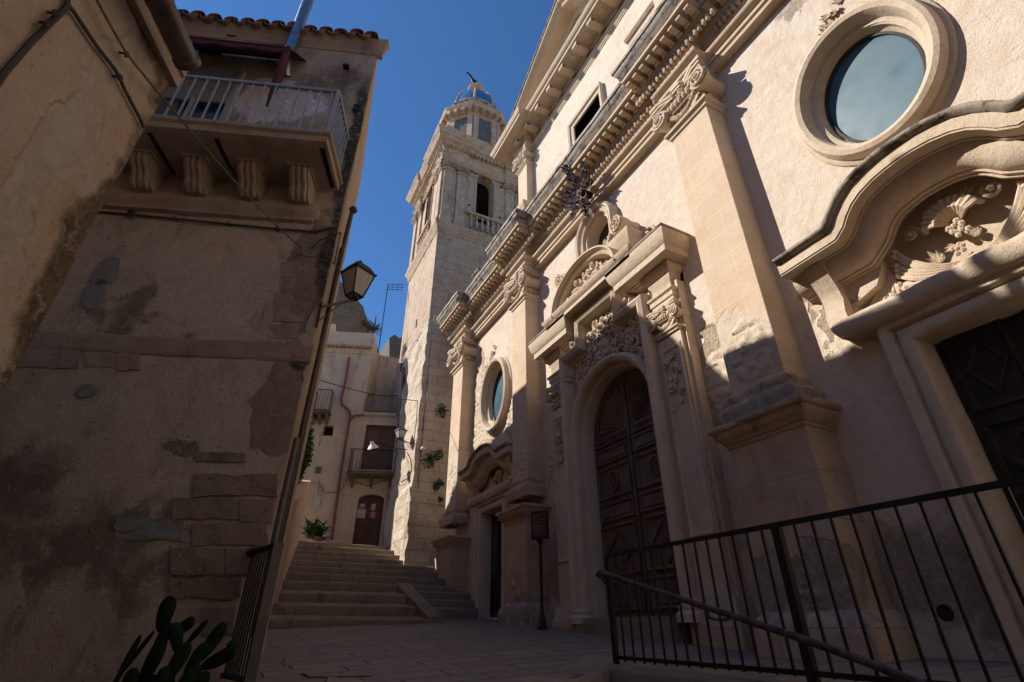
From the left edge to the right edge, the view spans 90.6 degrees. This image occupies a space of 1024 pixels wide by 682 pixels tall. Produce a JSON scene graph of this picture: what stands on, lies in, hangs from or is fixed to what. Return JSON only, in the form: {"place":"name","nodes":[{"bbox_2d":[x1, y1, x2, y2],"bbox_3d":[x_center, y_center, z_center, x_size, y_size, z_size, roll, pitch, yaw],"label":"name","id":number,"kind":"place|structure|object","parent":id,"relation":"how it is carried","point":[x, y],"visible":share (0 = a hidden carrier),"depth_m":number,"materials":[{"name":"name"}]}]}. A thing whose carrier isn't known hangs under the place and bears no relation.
{"place":"outdoors","nodes":[
{"label":"outdoors","id":0,"kind":"place"},
{"bbox_2d":[331,281,366,332],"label":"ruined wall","id":1,"kind":"structure","parent":0,"point":[347,317],"depth_m":23.92,"materials":[{"name":"beige stone"}]},
{"bbox_2d":[175,0,554,353],"label":"sky","id":2,"kind":"structure","parent":0,"point":[433,44],"materials":[{"name":"blue"}]},
{"bbox_2d":[380,335,401,357],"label":"chimney","id":3,"kind":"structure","parent":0,"point":[392,347],"depth_m":27.19,"materials":[{"name":"beige stone"}]},
{"bbox_2d":[255,618,1023,681],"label":"plaza pavement","id":4,"kind":"structure","parent":0,"point":[471,650],"depth_m":4.79,"materials":[{"name":"stone"}]},
{"bbox_2d":[220,542,283,681],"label":"railing","id":5,"kind":"object","parent":4,"relation":"on","point":[251,666],"visible":1,"depth_m":3.19,"materials":[{"name":"metal"}]},
{"bbox_2d":[271,480,309,614],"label":"pink garden wall","id":6,"kind":"structure","parent":4,"relation":"on","point":[296,521],"depth_m":10.67,"materials":[{"name":"paint"}]},
{"bbox_2d":[298,423,314,483],"bbox_3d":[-5.635,3.024,13.535,0.677,1.805,0.923,14,-32,-23],"label":"hanging creeper","id":7,"kind":"object","parent":6,"relation":"hanging from","point":[308,454],"visible":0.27,"depth_m":13.48,"materials":[{"name":"green plant"}]},
{"bbox_2d":[300,673,371,677],"bbox_3d":[-1.329,2.454,3.695,0.603,0.043,0.155,-7,-30,12],"label":"paving cover","id":8,"kind":"object","parent":4,"relation":"on","point":[314,675],"visible":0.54,"depth_m":3.69,"materials":[{"name":"stone"}]},
{"bbox_2d":[325,676,368,681],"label":"paving cover","id":9,"kind":"object","parent":4,"relation":"on","point":[332,679],"visible":0.93,"depth_m":3.46,"materials":[{"name":"stone"}]},
{"bbox_2d":[268,540,477,628],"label":"stone staircase","id":10,"kind":"structure","parent":4,"relation":"on","point":[328,584],"depth_m":10.56,"materials":[{"name":"beige stone"}]},
{"bbox_2d":[301,517,334,541],"bbox_3d":[-5.571,5.459,14.546,1.113,0.717,0.746,14,-32,-23],"label":"potted plant","id":11,"kind":"object","parent":10,"relation":"on","point":[313,530],"visible":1,"depth_m":14.44,"materials":[{"name":"green plant"}]},
{"bbox_2d":[298,331,404,545],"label":"stairhead house","id":12,"kind":"structure","parent":10,"relation":"on","point":[348,475],"depth_m":16.89,"materials":[{"name":"paint"}]},
{"bbox_2d":[323,427,333,435],"bbox_3d":[-6.184,3.102,17.142,0.380,0.400,0.020,3,-30,-6],"label":"small window","id":13,"kind":"structure","parent":12,"relation":"in","point":[328,431],"depth_m":17.15,"materials":[{"name":"black glass"}]},
{"bbox_2d":[330,324,335,330],"bbox_3d":[-7.755,0.009,21.384,0.503,1.131,1.229,14,-32,-23],"label":"roof chimney","id":14,"kind":"object","parent":12,"relation":"on","point":[333,327],"visible":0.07,"depth_m":21.12,"materials":[{"name":"paint"}]},
{"bbox_2d":[355,318,381,335],"bbox_3d":[-5.580,-0.466,19.864,1.137,0.888,0.817,14,-32,-23],"label":"roof yucca","id":15,"kind":"object","parent":12,"relation":"on","point":[369,328],"visible":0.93,"depth_m":19.83,"materials":[{"name":"green plant"}]},
{"bbox_2d":[353,495,383,545],"bbox_3d":[-4.472,5.712,15.839,0.852,1.753,0.075,3,-30,-6],"label":"arched door","id":16,"kind":"structure","parent":12,"relation":"in","point":[370,508],"depth_m":15.87,"materials":[{"name":"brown wood"}]},
{"bbox_2d":[361,426,395,469],"bbox_3d":[-4.457,3.588,17.003,1.052,1.536,0.072,3,-30,-6],"label":"balcony door","id":17,"kind":"structure","parent":12,"relation":"in","point":[385,435],"depth_m":17.01,"materials":[{"name":"brown wood"}]},
{"bbox_2d":[378,283,402,351],"bbox_3d":[-4.909,-0.973,20.538,0.640,3.277,0.240,3,-30,-6],"label":"tv antenna","id":18,"kind":"object","parent":12,"relation":"on","point":[385,304],"visible":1,"depth_m":20.97,"materials":[{"name":"paint"}]},
{"bbox_2d":[531,510,548,629],"bbox_3d":[0.466,3.641,8.155,0.302,1.745,0.166,-13,-32,21],"label":"information sign","id":19,"kind":"object","parent":4,"relation":"on","point":[539,526],"visible":1,"depth_m":8.36,"materials":[{"name":"metal"}]},
{"bbox_2d":[431,0,1023,663],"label":"baroque church","id":20,"kind":"structure","parent":4,"relation":"on","point":[777,274],"depth_m":6.04,"materials":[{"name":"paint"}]},
{"bbox_2d":[479,345,511,435],"bbox_3d":[-0.316,1.182,12.938,0.475,2.567,1.680,14,-32,-23],"label":"oval window","id":21,"kind":"structure","parent":20,"relation":"in","point":[497,401],"depth_m":13.02,"materials":[{"name":"stone"}]},
{"bbox_2d":[490,511,501,617],"bbox_3d":[-0.187,4.775,10.997,0.105,2.160,1.200,14,-32,-23],"label":"side door","id":22,"kind":"structure","parent":20,"relation":"in","point":[495,590],"depth_m":11.16,"materials":[{"name":"brown wood"}]},
{"bbox_2d":[559,160,592,220],"bbox_3d":[1.423,-3.080,10.238,0.966,1.354,0.928,-4,-30,7],"label":"iron emblem","id":23,"kind":"object","parent":20,"relation":"on","point":[569,194],"visible":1,"depth_m":10.30,"materials":[{"name":"black metal"}]},
{"bbox_2d":[575,201,618,258],"bbox_3d":[1.736,-2.098,9.988,0.433,1.415,1.240,14,-32,-23],"label":"niche window","id":24,"kind":"structure","parent":20,"relation":"in","point":[601,213],"depth_m":10.26,"materials":[{"name":"stone"}]},
{"bbox_2d":[594,368,678,617],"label":"portal doors","id":25,"kind":"structure","parent":20,"relation":"in","point":[632,508],"depth_m":7.69,"materials":[{"name":"brown wood"}]},
{"bbox_2d":[792,0,957,166],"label":"oval window","id":26,"kind":"structure","parent":20,"relation":"in","point":[885,81],"depth_m":5.56,"materials":[{"name":"stone"}]},
{"bbox_2d":[935,308,1023,533],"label":"side door","id":27,"kind":"structure","parent":20,"relation":"in","point":[984,364],"depth_m":4.10,"materials":[{"name":"brown wood"}]},
{"label":"ground","id":28,"kind":"structure","parent":0,"visible":0},
{"bbox_2d":[0,0,201,397],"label":"nearest house","id":29,"kind":"structure","parent":28,"relation":"on","point":[80,98],"depth_m":2.09,"materials":[{"name":"paint"}]},
{"bbox_2d":[95,0,301,256],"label":"overhead cable","id":30,"kind":"object","parent":29,"relation":"attached to","point":[148,80],"visible":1,"depth_m":2.76,"materials":[{"name":"black rubber"}]},
{"bbox_2d":[113,596,236,681],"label":"prickly pear","id":31,"kind":"object","parent":28,"relation":"on","point":[166,629],"visible":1,"depth_m":2.10,"materials":[{"name":"green plant"}]},
{"bbox_2d":[0,0,389,681],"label":"building","id":32,"kind":"structure","parent":28,"relation":"on","point":[158,402],"depth_m":4.28,"materials":[{"name":"paint"}]},
{"bbox_2d":[154,65,245,120],"bbox_3d":[-3.659,-2.567,5.700,0.850,1.695,0.050,3,-30,-6],"label":"balcony door","id":33,"kind":"structure","parent":32,"relation":"in","point":[204,70],"depth_m":5.84,"materials":[{"name":"brown glass"}]},
{"bbox_2d":[315,260,376,327],"bbox_3d":[-1.825,-0.479,5.327,0.385,1.364,0.928,-7,-30,12],"label":"street lantern","id":34,"kind":"object","parent":32,"relation":"attached to","point":[358,276],"visible":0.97,"depth_m":5.65,"materials":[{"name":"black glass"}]},
{"bbox_2d":[382,72,518,571],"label":"bell tower","id":35,"kind":"structure","parent":28,"relation":"on","point":[462,198],"depth_m":18.75,"materials":[{"name":"stone"}]},
{"bbox_2d":[320,380,417,444],"bbox_3d":[-3.825,1.757,13.796,0.028,1.382,3.284,-21,-36,32],"label":"alley cable","id":36,"kind":"object","parent":35,"relation":"attached to","point":[382,396],"visible":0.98,"depth_m":14.28,"materials":[{"name":"black rubber"}]},
{"bbox_2d":[367,441,405,449],"bbox_3d":[-3.681,3.257,15.359,1.359,0.294,0.329,14,-32,-23],"label":"dish lamp","id":37,"kind":"object","parent":35,"relation":"attached to","point":[372,445],"visible":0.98,"depth_m":15.09,"materials":[{"name":"white plastic"}]},
{"bbox_2d":[394,426,409,443],"bbox_3d":[-3.284,2.937,15.282,0.523,0.724,0.306,26,-38,-37],"label":"street lantern","id":38,"kind":"object","parent":35,"relation":"attached to","point":[400,432],"visible":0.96,"depth_m":15.22,"materials":[{"name":"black glass"}]},
{"bbox_2d":[397,453,411,485],"bbox_3d":[-2.970,3.572,14.093,0.394,0.954,0.025,14,-32,-23],"label":"cable loop","id":39,"kind":"object","parent":35,"relation":"attached to","point":[408,474],"visible":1,"depth_m":14.06,"materials":[{"name":"black rubber"}]},
{"bbox_2d":[420,451,435,468],"bbox_3d":[-2.395,3.407,14.519,0.530,0.535,0.277,14,-32,-23],"label":"wall weed","id":40,"kind":"object","parent":35,"relation":"attached to","point":[429,459],"depth_m":14.50,"materials":[{"name":"green plant"}]},
{"bbox_2d":[433,481,439,490],"bbox_3d":[-2.142,4.097,14.280,0.194,0.287,0.216,-11,-31,18],"label":"wall weed","id":41,"kind":"object","parent":35,"relation":"attached to","point":[435,484],"depth_m":14.27,"materials":[{"name":"green plant"}]},
{"bbox_2d":[433,449,443,459],"bbox_3d":[-2.143,3.312,14.755,0.372,0.361,0.220,14,-32,-23],"label":"wall weed","id":42,"kind":"object","parent":35,"relation":"attached to","point":[441,452],"depth_m":14.72,"materials":[{"name":"green plant"}]},
{"bbox_2d":[436,478,444,486],"bbox_3d":[-2.039,4.028,14.402,0.277,0.306,0.232,14,-32,-23],"label":"wall weed","id":43,"kind":"object","parent":35,"relation":"attached to","point":[441,483],"depth_m":14.39,"materials":[{"name":"green plant"}]},
{"bbox_2d":[435,403,448,417],"bbox_3d":[-2.133,2.126,15.423,0.469,0.477,0.239,14,-32,-23],"label":"wall weed","id":44,"kind":"object","parent":35,"relation":"attached to","point":[441,409],"depth_m":15.41,"materials":[{"name":"green plant"}]},
{"bbox_2d":[499,653,861,681],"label":"kerb","id":45,"kind":"structure","parent":28,"relation":"on","point":[629,671],"depth_m":3.69,"materials":[{"name":"stone"}]},
{"bbox_2d":[595,476,1023,681],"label":"platform railing","id":46,"kind":"object","parent":45,"relation":"on","point":[811,672],"visible":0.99,"depth_m":2.91,"materials":[{"name":"metal"}]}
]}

